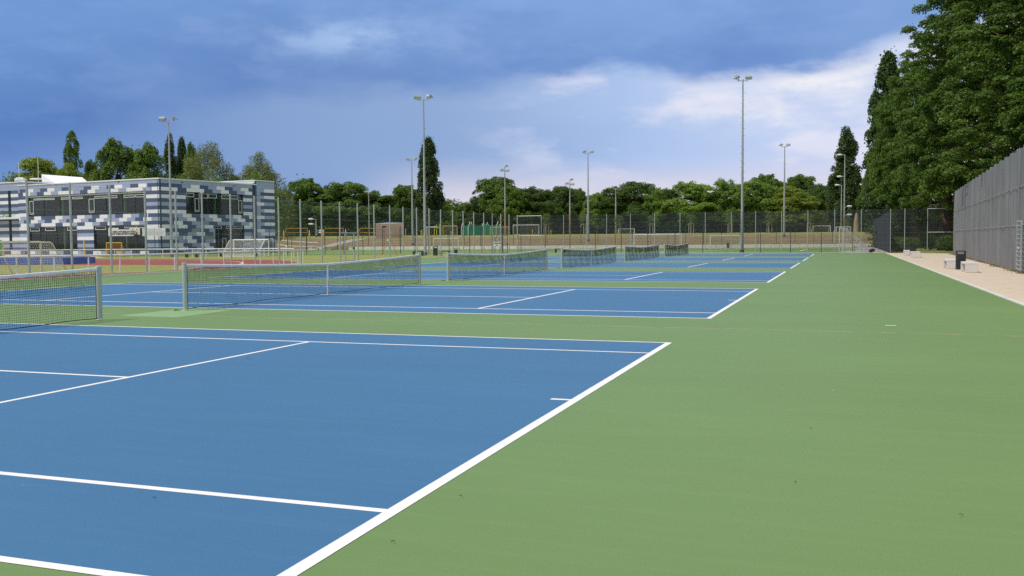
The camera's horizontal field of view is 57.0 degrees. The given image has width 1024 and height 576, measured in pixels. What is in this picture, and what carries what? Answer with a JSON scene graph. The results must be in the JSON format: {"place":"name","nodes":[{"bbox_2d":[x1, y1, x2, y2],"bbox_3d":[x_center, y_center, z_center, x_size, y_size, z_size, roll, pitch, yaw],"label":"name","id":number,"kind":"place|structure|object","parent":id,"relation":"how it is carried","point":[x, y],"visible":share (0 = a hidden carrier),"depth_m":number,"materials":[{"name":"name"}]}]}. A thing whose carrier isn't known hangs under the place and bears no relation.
{"place":"outdoors","nodes":[
{"label":"outdoors","id":0,"kind":"place"},
{"bbox_2d":[0,265,200,277],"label":"infield lawn","id":1,"kind":"structure","parent":0,"point":[141,267],"depth_m":57.98,"materials":[{"name":"green plant"}]},
{"bbox_2d":[0,241,66,274],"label":"football goal","id":2,"kind":"object","parent":1,"relation":"on","point":[41,253],"visible":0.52,"depth_m":48.71,"materials":[{"name":"beige metal"}]},
{"bbox_2d":[0,259,296,279],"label":"running track","id":3,"kind":"structure","parent":0,"point":[157,261],"depth_m":71.10,"materials":[{"name":"rubber"}]},
{"bbox_2d":[0,256,95,263],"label":"jumping mat","id":4,"kind":"object","parent":3,"relation":"on","point":[77,260],"visible":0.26,"depth_m":69.46,"materials":[{"name":"plastic"}]},
{"bbox_2d":[0,249,303,273],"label":"track railing","id":5,"kind":"object","parent":3,"relation":"on","point":[224,252],"visible":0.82,"depth_m":49.64,"materials":[{"name":"white metal"}]},
{"bbox_2d":[95,253,505,263],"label":"lawn","id":6,"kind":"structure","parent":0,"point":[332,258],"depth_m":89.44,"materials":[{"name":"green plant"}]},
{"bbox_2d":[1,248,293,257],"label":"track railing","id":7,"kind":"object","parent":6,"relation":"on","point":[154,249],"visible":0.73,"depth_m":91.69,"materials":[{"name":"white metal"}]},
{"bbox_2d":[220,239,269,256],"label":"football goal","id":8,"kind":"object","parent":6,"relation":"on","point":[234,245],"visible":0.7,"depth_m":97.57,"materials":[{"name":"white metal"}]},
{"bbox_2d":[0,179,517,279],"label":"perimeter fence","id":9,"kind":"object","parent":6,"relation":"on","point":[70,210],"visible":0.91,"depth_m":54.63,"materials":[{"name":"grey"}]},
{"bbox_2d":[414,94,433,254],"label":"floodlight mast","id":10,"kind":"object","parent":6,"relation":"on","point":[429,96],"visible":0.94,"depth_m":96.43,"materials":[{"name":"metal"}]},
{"bbox_2d":[304,239,363,250],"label":"hillside path","id":11,"kind":"structure","parent":0,"point":[329,245],"depth_m":163.13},
{"bbox_2d":[375,223,402,238],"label":"equipment shed","id":12,"kind":"structure","parent":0,"point":[385,228],"depth_m":176.69,"materials":[{"name":"brick"}]},
{"bbox_2d":[11,249,891,257],"bbox_3d":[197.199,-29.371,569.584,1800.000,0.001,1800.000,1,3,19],"label":"ground","id":13,"kind":"structure","parent":0,"point":[207,255],"depth_m":105.96,"materials":[{"name":"green plant"}]},
{"bbox_2d":[7,157,60,181],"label":"tree","id":14,"kind":"object","parent":13,"relation":"on","point":[39,166],"visible":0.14,"depth_m":192.76,"materials":[{"name":"green plant"}]},
{"bbox_2d":[54,162,89,180],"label":"tree","id":15,"kind":"object","parent":13,"relation":"on","point":[67,169],"visible":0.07,"depth_m":183.36,"materials":[{"name":"green plant"}]},
{"bbox_2d":[62,130,83,176],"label":"poplar tree","id":16,"kind":"object","parent":13,"relation":"on","point":[69,152],"visible":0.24,"depth_m":228.24,"materials":[{"name":"green plant"}]},
{"bbox_2d":[80,159,96,178],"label":"tree","id":17,"kind":"object","parent":13,"relation":"on","point":[90,165],"visible":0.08,"depth_m":217.74,"materials":[{"name":"green plant"}]},
{"bbox_2d":[88,134,136,180],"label":"tree","id":18,"kind":"object","parent":13,"relation":"on","point":[116,155],"visible":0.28,"depth_m":212.03,"materials":[{"name":"green plant"}]},
{"bbox_2d":[0,158,275,254],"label":"school building","id":19,"kind":"structure","parent":13,"relation":"on","point":[246,190],"depth_m":124.66,"materials":[{"name":"grey brick"}]},
{"bbox_2d":[29,226,77,250],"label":"window","id":20,"kind":"structure","parent":19,"relation":"in","point":[65,247],"depth_m":124.82,"materials":[{"name":"black glass"}]},
{"bbox_2d":[28,191,146,216],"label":"window","id":21,"kind":"structure","parent":19,"relation":"in","point":[125,203],"depth_m":121.99,"materials":[{"name":"black glass"}]},
{"bbox_2d":[94,225,147,250],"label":"window","id":22,"kind":"structure","parent":19,"relation":"in","point":[126,245],"depth_m":119.16,"materials":[{"name":"black glass"}]},
{"bbox_2d":[186,192,242,214],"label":"window","id":23,"kind":"structure","parent":19,"relation":"in","point":[215,194],"depth_m":123.97,"materials":[{"name":"black glass"}]},
{"bbox_2d":[215,225,244,249],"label":"window","id":24,"kind":"structure","parent":19,"relation":"in","point":[215,225],"depth_m":125.25,"materials":[{"name":"black glass"}]},
{"bbox_2d":[128,141,168,178],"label":"tree","id":25,"kind":"object","parent":13,"relation":"on","point":[146,157],"visible":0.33,"depth_m":209.92,"materials":[{"name":"green plant"}]},
{"bbox_2d":[0,168,304,239],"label":"undergrowth","id":26,"kind":"object","parent":13,"relation":"on","point":[221,178],"visible":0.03,"depth_m":183.44,"materials":[{"name":"green plant"}]},
{"bbox_2d":[159,116,177,256],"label":"floodlight mast","id":27,"kind":"object","parent":13,"relation":"on","point":[169,185],"visible":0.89,"depth_m":97.14,"materials":[{"name":"metal"}]},
{"bbox_2d":[163,132,178,178],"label":"poplar tree","id":28,"kind":"object","parent":13,"relation":"on","point":[173,163],"visible":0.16,"depth_m":223.50,"materials":[{"name":"green plant"}]},
{"bbox_2d":[176,134,186,178],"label":"poplar tree","id":29,"kind":"object","parent":13,"relation":"on","point":[181,150],"visible":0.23,"depth_m":226.16,"materials":[{"name":"green plant"}]},
{"bbox_2d":[182,142,201,179],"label":"tree","id":30,"kind":"object","parent":13,"relation":"on","point":[191,148],"visible":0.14,"depth_m":220.49,"materials":[{"name":"green plant"}]},
{"bbox_2d":[182,141,235,180],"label":"birch tree","id":31,"kind":"object","parent":13,"relation":"on","point":[195,173],"visible":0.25,"depth_m":203.44,"materials":[{"name":"green plant"}]},
{"bbox_2d":[0,253,509,280],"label":"kerb","id":32,"kind":"structure","parent":13,"relation":"on","point":[171,271],"depth_m":48.25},
{"bbox_2d":[236,150,291,236],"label":"birch tree","id":33,"kind":"object","parent":13,"relation":"on","point":[266,170],"visible":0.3,"depth_m":198.88,"materials":[{"name":"green plant"}]},
{"bbox_2d":[280,185,296,236],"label":"birch tree","id":34,"kind":"object","parent":13,"relation":"on","point":[291,213],"visible":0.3,"depth_m":214.16,"materials":[{"name":"green plant"}]},
{"bbox_2d":[349,244,867,249],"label":"retaining wall","id":35,"kind":"structure","parent":13,"relation":"on","point":[590,247],"depth_m":150.59,"materials":[{"name":"concrete"}]},
{"bbox_2d":[276,225,851,249],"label":"panel fence","id":36,"kind":"object","parent":35,"relation":"on","point":[368,245],"visible":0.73,"depth_m":151.43,"materials":[{"name":"grey"}]},
{"bbox_2d":[518,208,953,252],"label":"perimeter fence","id":37,"kind":"object","parent":13,"relation":"on","point":[861,228],"visible":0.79,"depth_m":97.00,"materials":[{"name":"grey"}]},
{"bbox_2d":[856,46,901,234],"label":"poplar tree","id":38,"kind":"object","parent":13,"relation":"on","point":[887,67],"visible":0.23,"depth_m":148.51,"materials":[{"name":"green plant"}]},
{"bbox_2d":[886,253,1023,305],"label":"kerb","id":39,"kind":"structure","parent":13,"relation":"on","point":[997,294],"depth_m":29.69,"materials":[{"name":"concrete"}]},
{"bbox_2d":[933,0,1023,180],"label":"tree","id":40,"kind":"object","parent":13,"relation":"on","point":[956,119],"visible":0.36,"depth_m":67.26,"materials":[{"name":"green plant"}]},
{"bbox_2d":[944,0,1023,147],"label":"tree","id":41,"kind":"object","parent":13,"relation":"on","point":[998,34],"visible":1,"depth_m":53.99,"materials":[{"name":"green plant"}]},
{"bbox_2d":[148,247,857,255],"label":"football pitch","id":42,"kind":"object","parent":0,"point":[793,250],"visible":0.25,"depth_m":119.99,"materials":[{"name":"plant"}]},
{"bbox_2d":[135,221,885,254],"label":"panel fence","id":43,"kind":"object","parent":42,"relation":"on","point":[851,229],"visible":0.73,"depth_m":108.74,"materials":[{"name":"grey"}]},
{"bbox_2d":[108,228,139,235],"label":"banner","id":44,"kind":"object","parent":43,"relation":"attached to","point":[128,231],"visible":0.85,"depth_m":109.57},
{"bbox_2d":[142,228,165,235],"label":"banner","id":45,"kind":"object","parent":43,"relation":"attached to","point":[154,233],"visible":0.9,"depth_m":109.48,"materials":[{"name":"grey"}]},
{"bbox_2d":[733,75,751,252],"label":"floodlight mast","id":46,"kind":"object","parent":42,"relation":"on","point":[747,77],"visible":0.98,"depth_m":98.31,"materials":[{"name":"metal"}]},
{"bbox_2d":[0,0,1018,229],"label":"sky","id":47,"kind":"structure","parent":0,"point":[326,90],"materials":[{"name":"blue"}]},
{"bbox_2d":[0,253,1023,575],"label":"court surface","id":48,"kind":"object","parent":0,"point":[696,447],"visible":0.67,"depth_m":7.43,"materials":[{"name":"paint"}]},
{"bbox_2d":[121,309,228,316],"bbox_3d":[-7.437,0.554,21.087,1.602,0.001,2.201,1,3,19],"label":"repainted patch","id":49,"kind":"object","parent":48,"relation":"on","point":[179,313],"visible":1,"depth_m":20.93,"materials":[{"name":"paint"}]},
{"bbox_2d":[0,323,670,575],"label":"tennis court","id":50,"kind":"object","parent":48,"relation":"on","point":[259,453],"visible":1,"depth_m":7.92,"materials":[{"name":"paint"}]},
{"bbox_2d":[0,266,103,329],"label":"tennis net","id":51,"kind":"object","parent":50,"relation":"on","point":[98,293],"visible":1,"depth_m":18.23,"materials":[{"name":"grey fabric"}]},
{"bbox_2d":[0,282,757,318],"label":"tennis court","id":52,"kind":"object","parent":48,"relation":"on","point":[706,303],"visible":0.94,"depth_m":25.54,"materials":[{"name":"paint"}]},
{"bbox_2d":[174,253,420,310],"bbox_3d":[-5.543,-0.363,27.820,0.380,1.100,13.207,1,3,19],"label":"tennis net","id":53,"kind":"object","parent":52,"relation":"on","point":[185,279],"visible":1,"depth_m":25.96,"materials":[{"name":"grey fabric"}]},
{"bbox_2d":[211,270,784,281],"bbox_3d":[-0.342,-0.600,42.325,23.770,0.002,10.970,1,3,19],"label":"tennis court","id":54,"kind":"object","parent":48,"relation":"on","point":[696,276],"visible":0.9,"depth_m":40.73,"materials":[{"name":"paint"}]},
{"bbox_2d":[441,248,547,280],"bbox_3d":[-0.452,-1.153,42.334,0.380,1.100,13.207,1,3,19],"label":"tennis net","id":55,"kind":"object","parent":54,"relation":"on","point":[481,259],"visible":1,"depth_m":40.72,"materials":[{"name":"grey fabric"}]},
{"bbox_2d":[382,262,798,267],"bbox_3d":[4.815,-1.401,57.029,23.770,0.002,10.970,1,3,19],"label":"tennis court","id":56,"kind":"object","parent":48,"relation":"on","point":[678,265],"visible":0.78,"depth_m":55.73,"materials":[{"name":"paint"}]},
{"bbox_2d":[561,246,615,267],"bbox_3d":[4.706,-1.954,57.038,0.380,1.100,13.207,1,3,19],"label":"tennis net","id":57,"kind":"object","parent":56,"relation":"on","point":[583,252],"visible":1,"depth_m":55.91,"materials":[{"name":"grey fabric"}]},
{"bbox_2d":[475,257,808,260],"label":"tennis court","id":58,"kind":"object","parent":48,"relation":"on","point":[714,259],"visible":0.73,"depth_m":69.88,"materials":[{"name":"paint"}]},
{"bbox_2d":[624,244,658,260],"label":"tennis net","id":59,"kind":"object","parent":58,"relation":"on","point":[652,248],"visible":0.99,"depth_m":70.75,"materials":[{"name":"grey fabric"}]},
{"bbox_2d":[538,254,813,256],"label":"tennis court","id":60,"kind":"object","parent":48,"relation":"on","point":[605,255],"visible":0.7,"depth_m":86.41,"materials":[{"name":"paint"}]},
{"bbox_2d":[661,243,687,256],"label":"tennis net","id":61,"kind":"object","parent":60,"relation":"on","point":[673,247],"visible":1,"depth_m":85.57,"materials":[{"name":"grey fabric"}]},
{"bbox_2d":[275,232,872,249],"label":"embankment","id":62,"kind":"structure","parent":0,"point":[688,235],"depth_m":163.41,"materials":[{"name":"beige soil"}]},
{"bbox_2d":[285,178,334,235],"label":"tree","id":63,"kind":"object","parent":62,"relation":"on","point":[309,190],"visible":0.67,"depth_m":218.70,"materials":[{"name":"green plant"}]},
{"bbox_2d":[305,180,384,231],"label":"tree","id":64,"kind":"object","parent":62,"relation":"on","point":[338,193],"visible":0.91,"depth_m":216.58,"materials":[{"name":"green plant"}]},
{"bbox_2d":[355,194,410,227],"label":"tree","id":65,"kind":"object","parent":62,"relation":"on","point":[383,199],"visible":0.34,"depth_m":221.19,"materials":[{"name":"green plant"}]},
{"bbox_2d":[379,184,422,233],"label":"tree","id":66,"kind":"object","parent":62,"relation":"on","point":[401,196],"visible":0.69,"depth_m":219.37,"materials":[{"name":"green plant"}]},
{"bbox_2d":[406,157,416,244],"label":"floodlight mast","id":67,"kind":"object","parent":62,"relation":"on","point":[411,192],"visible":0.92,"depth_m":159.52,"materials":[{"name":"metal"}]},
{"bbox_2d":[413,136,446,234],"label":"poplar tree","id":68,"kind":"object","parent":62,"relation":"on","point":[435,199],"visible":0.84,"depth_m":203.23,"materials":[{"name":"green plant"}]},
{"bbox_2d":[439,199,457,234],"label":"tree","id":69,"kind":"object","parent":62,"relation":"on","point":[448,208],"visible":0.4,"depth_m":214.00,"materials":[{"name":"green plant"}]},
{"bbox_2d":[451,203,478,229],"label":"tree","id":70,"kind":"object","parent":62,"relation":"on","point":[457,208],"visible":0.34,"depth_m":232.54,"materials":[{"name":"green plant"}]},
{"bbox_2d":[467,191,481,225],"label":"conifer tree","id":71,"kind":"object","parent":62,"relation":"on","point":[473,205],"visible":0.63,"depth_m":224.15,"materials":[{"name":"green plant"}]},
{"bbox_2d":[461,222,499,235],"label":"throwing cage","id":72,"kind":"object","parent":62,"relation":"on","point":[486,227],"visible":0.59,"depth_m":180.91,"materials":[{"name":"green metal"}]},
{"bbox_2d":[459,176,523,224],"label":"tree","id":73,"kind":"object","parent":62,"relation":"on","point":[486,187],"visible":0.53,"depth_m":227.53,"materials":[{"name":"green plant"}]},
{"bbox_2d":[499,165,508,232],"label":"floodlight mast","id":74,"kind":"object","parent":62,"relation":"on","point":[504,169],"visible":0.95,"depth_m":183.59,"materials":[{"name":"grey metal"}]},
{"bbox_2d":[486,185,534,234],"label":"tree","id":75,"kind":"object","parent":62,"relation":"on","point":[513,196],"visible":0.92,"depth_m":219.41,"materials":[{"name":"green plant"}]},
{"bbox_2d":[514,186,562,233],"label":"tree","id":76,"kind":"object","parent":62,"relation":"on","point":[538,205],"visible":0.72,"depth_m":220.56,"materials":[{"name":"green plant"}]},
{"bbox_2d":[528,186,586,233],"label":"tree","id":77,"kind":"object","parent":62,"relation":"on","point":[560,193],"visible":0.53,"depth_m":224.12,"materials":[{"name":"green plant"}]},
{"bbox_2d":[275,204,864,235],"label":"undergrowth","id":78,"kind":"object","parent":62,"relation":"on","point":[712,226],"visible":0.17,"depth_m":237.26,"materials":[{"name":"green plant"}]},
{"bbox_2d":[563,188,589,233],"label":"tree","id":79,"kind":"object","parent":62,"relation":"on","point":[576,191],"visible":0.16,"depth_m":228.61,"materials":[{"name":"green plant"}]},
{"bbox_2d":[582,150,593,240],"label":"floodlight mast","id":80,"kind":"object","parent":62,"relation":"on","point":[588,186],"visible":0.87,"depth_m":159.48,"materials":[{"name":"metal"}]},
{"bbox_2d":[578,192,611,233],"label":"tree","id":81,"kind":"object","parent":62,"relation":"on","point":[593,198],"visible":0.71,"depth_m":221.31,"materials":[{"name":"green plant"}]},
{"bbox_2d":[584,181,671,233],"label":"tree","id":82,"kind":"object","parent":62,"relation":"on","point":[629,199],"visible":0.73,"depth_m":220.44,"materials":[{"name":"green plant"}]},
{"bbox_2d":[640,187,668,232],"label":"tree","id":83,"kind":"object","parent":62,"relation":"on","point":[655,198],"visible":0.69,"depth_m":218.39,"materials":[{"name":"green plant"}]},
{"bbox_2d":[661,187,681,232],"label":"tree","id":84,"kind":"object","parent":62,"relation":"on","point":[668,193],"visible":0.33,"depth_m":226.18,"materials":[{"name":"green plant"}]},
{"bbox_2d":[663,180,725,232],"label":"tree","id":85,"kind":"object","parent":62,"relation":"on","point":[696,195],"visible":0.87,"depth_m":218.56,"materials":[{"name":"green plant"}]},
{"bbox_2d":[704,177,759,232],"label":"tree","id":86,"kind":"object","parent":62,"relation":"on","point":[727,193],"visible":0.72,"depth_m":216.68,"materials":[{"name":"green plant"}]},
{"bbox_2d":[729,179,780,231],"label":"tree","id":87,"kind":"object","parent":62,"relation":"on","point":[757,187],"visible":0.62,"depth_m":218.66,"materials":[{"name":"green plant"}]},
{"bbox_2d":[751,173,783,210],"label":"tree","id":88,"kind":"object","parent":62,"relation":"on","point":[768,179],"visible":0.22,"depth_m":237.03,"materials":[{"name":"green plant"}]},
{"bbox_2d":[779,143,790,236],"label":"floodlight mast","id":89,"kind":"object","parent":62,"relation":"on","point":[784,199],"visible":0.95,"depth_m":159.46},
{"bbox_2d":[756,185,827,231],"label":"willow tree","id":90,"kind":"object","parent":62,"relation":"on","point":[801,199],"visible":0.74,"depth_m":217.11,"materials":[{"name":"green plant"}]},
{"bbox_2d":[773,174,822,231],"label":"tree","id":91,"kind":"object","parent":62,"relation":"on","point":[800,181],"visible":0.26,"depth_m":234.54,"materials":[{"name":"green plant"}]},
{"bbox_2d":[801,183,842,230],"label":"tree","id":92,"kind":"object","parent":62,"relation":"on","point":[819,191],"visible":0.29,"depth_m":222.67,"materials":[{"name":"green plant"}]},
{"bbox_2d":[823,126,864,230],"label":"poplar tree","id":93,"kind":"object","parent":62,"relation":"on","point":[848,144],"visible":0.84,"depth_m":202.75,"materials":[{"name":"green plant"}]},
{"bbox_2d":[855,169,866,208],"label":"tree","id":94,"kind":"object","parent":62,"relation":"on","point":[858,199],"visible":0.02,"depth_m":171.63,"materials":[{"name":"green plant"}]},
{"bbox_2d":[856,247,887,252],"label":"gravel path","id":95,"kind":"structure","parent":0,"point":[878,251],"depth_m":107.64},
{"bbox_2d":[839,228,874,252],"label":"football goal","id":96,"kind":"object","parent":95,"relation":"on","point":[865,251],"visible":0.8,"depth_m":94.10,"materials":[{"name":"white metal"}]},
{"bbox_2d":[873,211,889,251],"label":"windscreen fence","id":97,"kind":"object","parent":95,"relation":"on","point":[879,238],"visible":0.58,"depth_m":107.69,"materials":[{"name":"grey"}]},
{"bbox_2d":[891,248,952,252],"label":"lawn","id":98,"kind":"structure","parent":0,"point":[925,251],"depth_m":98.70,"materials":[{"name":"green plant"}]},
{"bbox_2d":[866,84,923,208],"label":"tree","id":99,"kind":"object","parent":98,"relation":"on","point":[873,172],"visible":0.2,"depth_m":138.99,"materials":[{"name":"green plant"}]},
{"bbox_2d":[854,200,953,247],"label":"undergrowth","id":100,"kind":"object","parent":98,"relation":"on","point":[895,223],"visible":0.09,"depth_m":126.10,"materials":[{"name":"green plant"}]},
{"bbox_2d":[865,56,953,246],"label":"tree","id":101,"kind":"object","parent":98,"relation":"on","point":[895,81],"visible":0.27,"depth_m":124.32,"materials":[{"name":"green plant"}]},
{"bbox_2d":[899,236,920,249],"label":"shrub","id":102,"kind":"object","parent":98,"relation":"on","point":[908,245],"visible":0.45,"depth_m":103.62,"materials":[{"name":"green plant"}]},
{"bbox_2d":[916,228,943,249],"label":"shrub","id":103,"kind":"object","parent":98,"relation":"on","point":[924,240],"visible":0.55,"depth_m":105.70,"materials":[{"name":"green plant"}]},
{"bbox_2d":[884,9,981,249],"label":"tree","id":104,"kind":"object","parent":98,"relation":"on","point":[913,183],"visible":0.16,"depth_m":105.33,"materials":[{"name":"green plant"}]},
{"bbox_2d":[934,234,952,250],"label":"shrub","id":105,"kind":"object","parent":98,"relation":"on","point":[945,243],"visible":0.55,"depth_m":100.72,"materials":[{"name":"green plant"}]},
{"bbox_2d":[888,0,1023,216],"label":"tree","id":106,"kind":"object","parent":98,"relation":"on","point":[944,176],"visible":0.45,"depth_m":87.68,"materials":[{"name":"green plant"}]},
{"bbox_2d":[889,253,1023,302],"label":"paving","id":107,"kind":"structure","parent":0,"point":[1006,283],"depth_m":38.10,"materials":[{"name":"concrete"}]},
{"bbox_2d":[943,259,955,268],"bbox_3d":[21.679,-1.202,46.588,0.500,0.439,1.750,1,3,19],"label":"concrete bench","id":108,"kind":"object","parent":107,"relation":"on","point":[948,263],"visible":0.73,"depth_m":45.83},
{"bbox_2d":[955,251,965,268],"bbox_3d":[21.121,-1.320,44.355,0.440,0.875,0.360,1,3,19],"label":"litter bin","id":109,"kind":"object","parent":107,"relation":"on","point":[960,258],"visible":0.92,"depth_m":44.22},
{"bbox_2d":[961,261,977,272],"bbox_3d":[20.209,-0.936,41.657,0.490,0.439,1.750,1,3,19],"label":"concrete bench","id":110,"kind":"object","parent":107,"relation":"on","point":[969,266],"visible":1,"depth_m":40.86,"materials":[{"name":"concrete"}]},
{"bbox_2d":[953,146,1023,271],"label":"screen fence","id":111,"kind":"object","parent":107,"relation":"on","point":[988,224],"visible":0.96,"depth_m":51.24,"materials":[{"name":"metal"}]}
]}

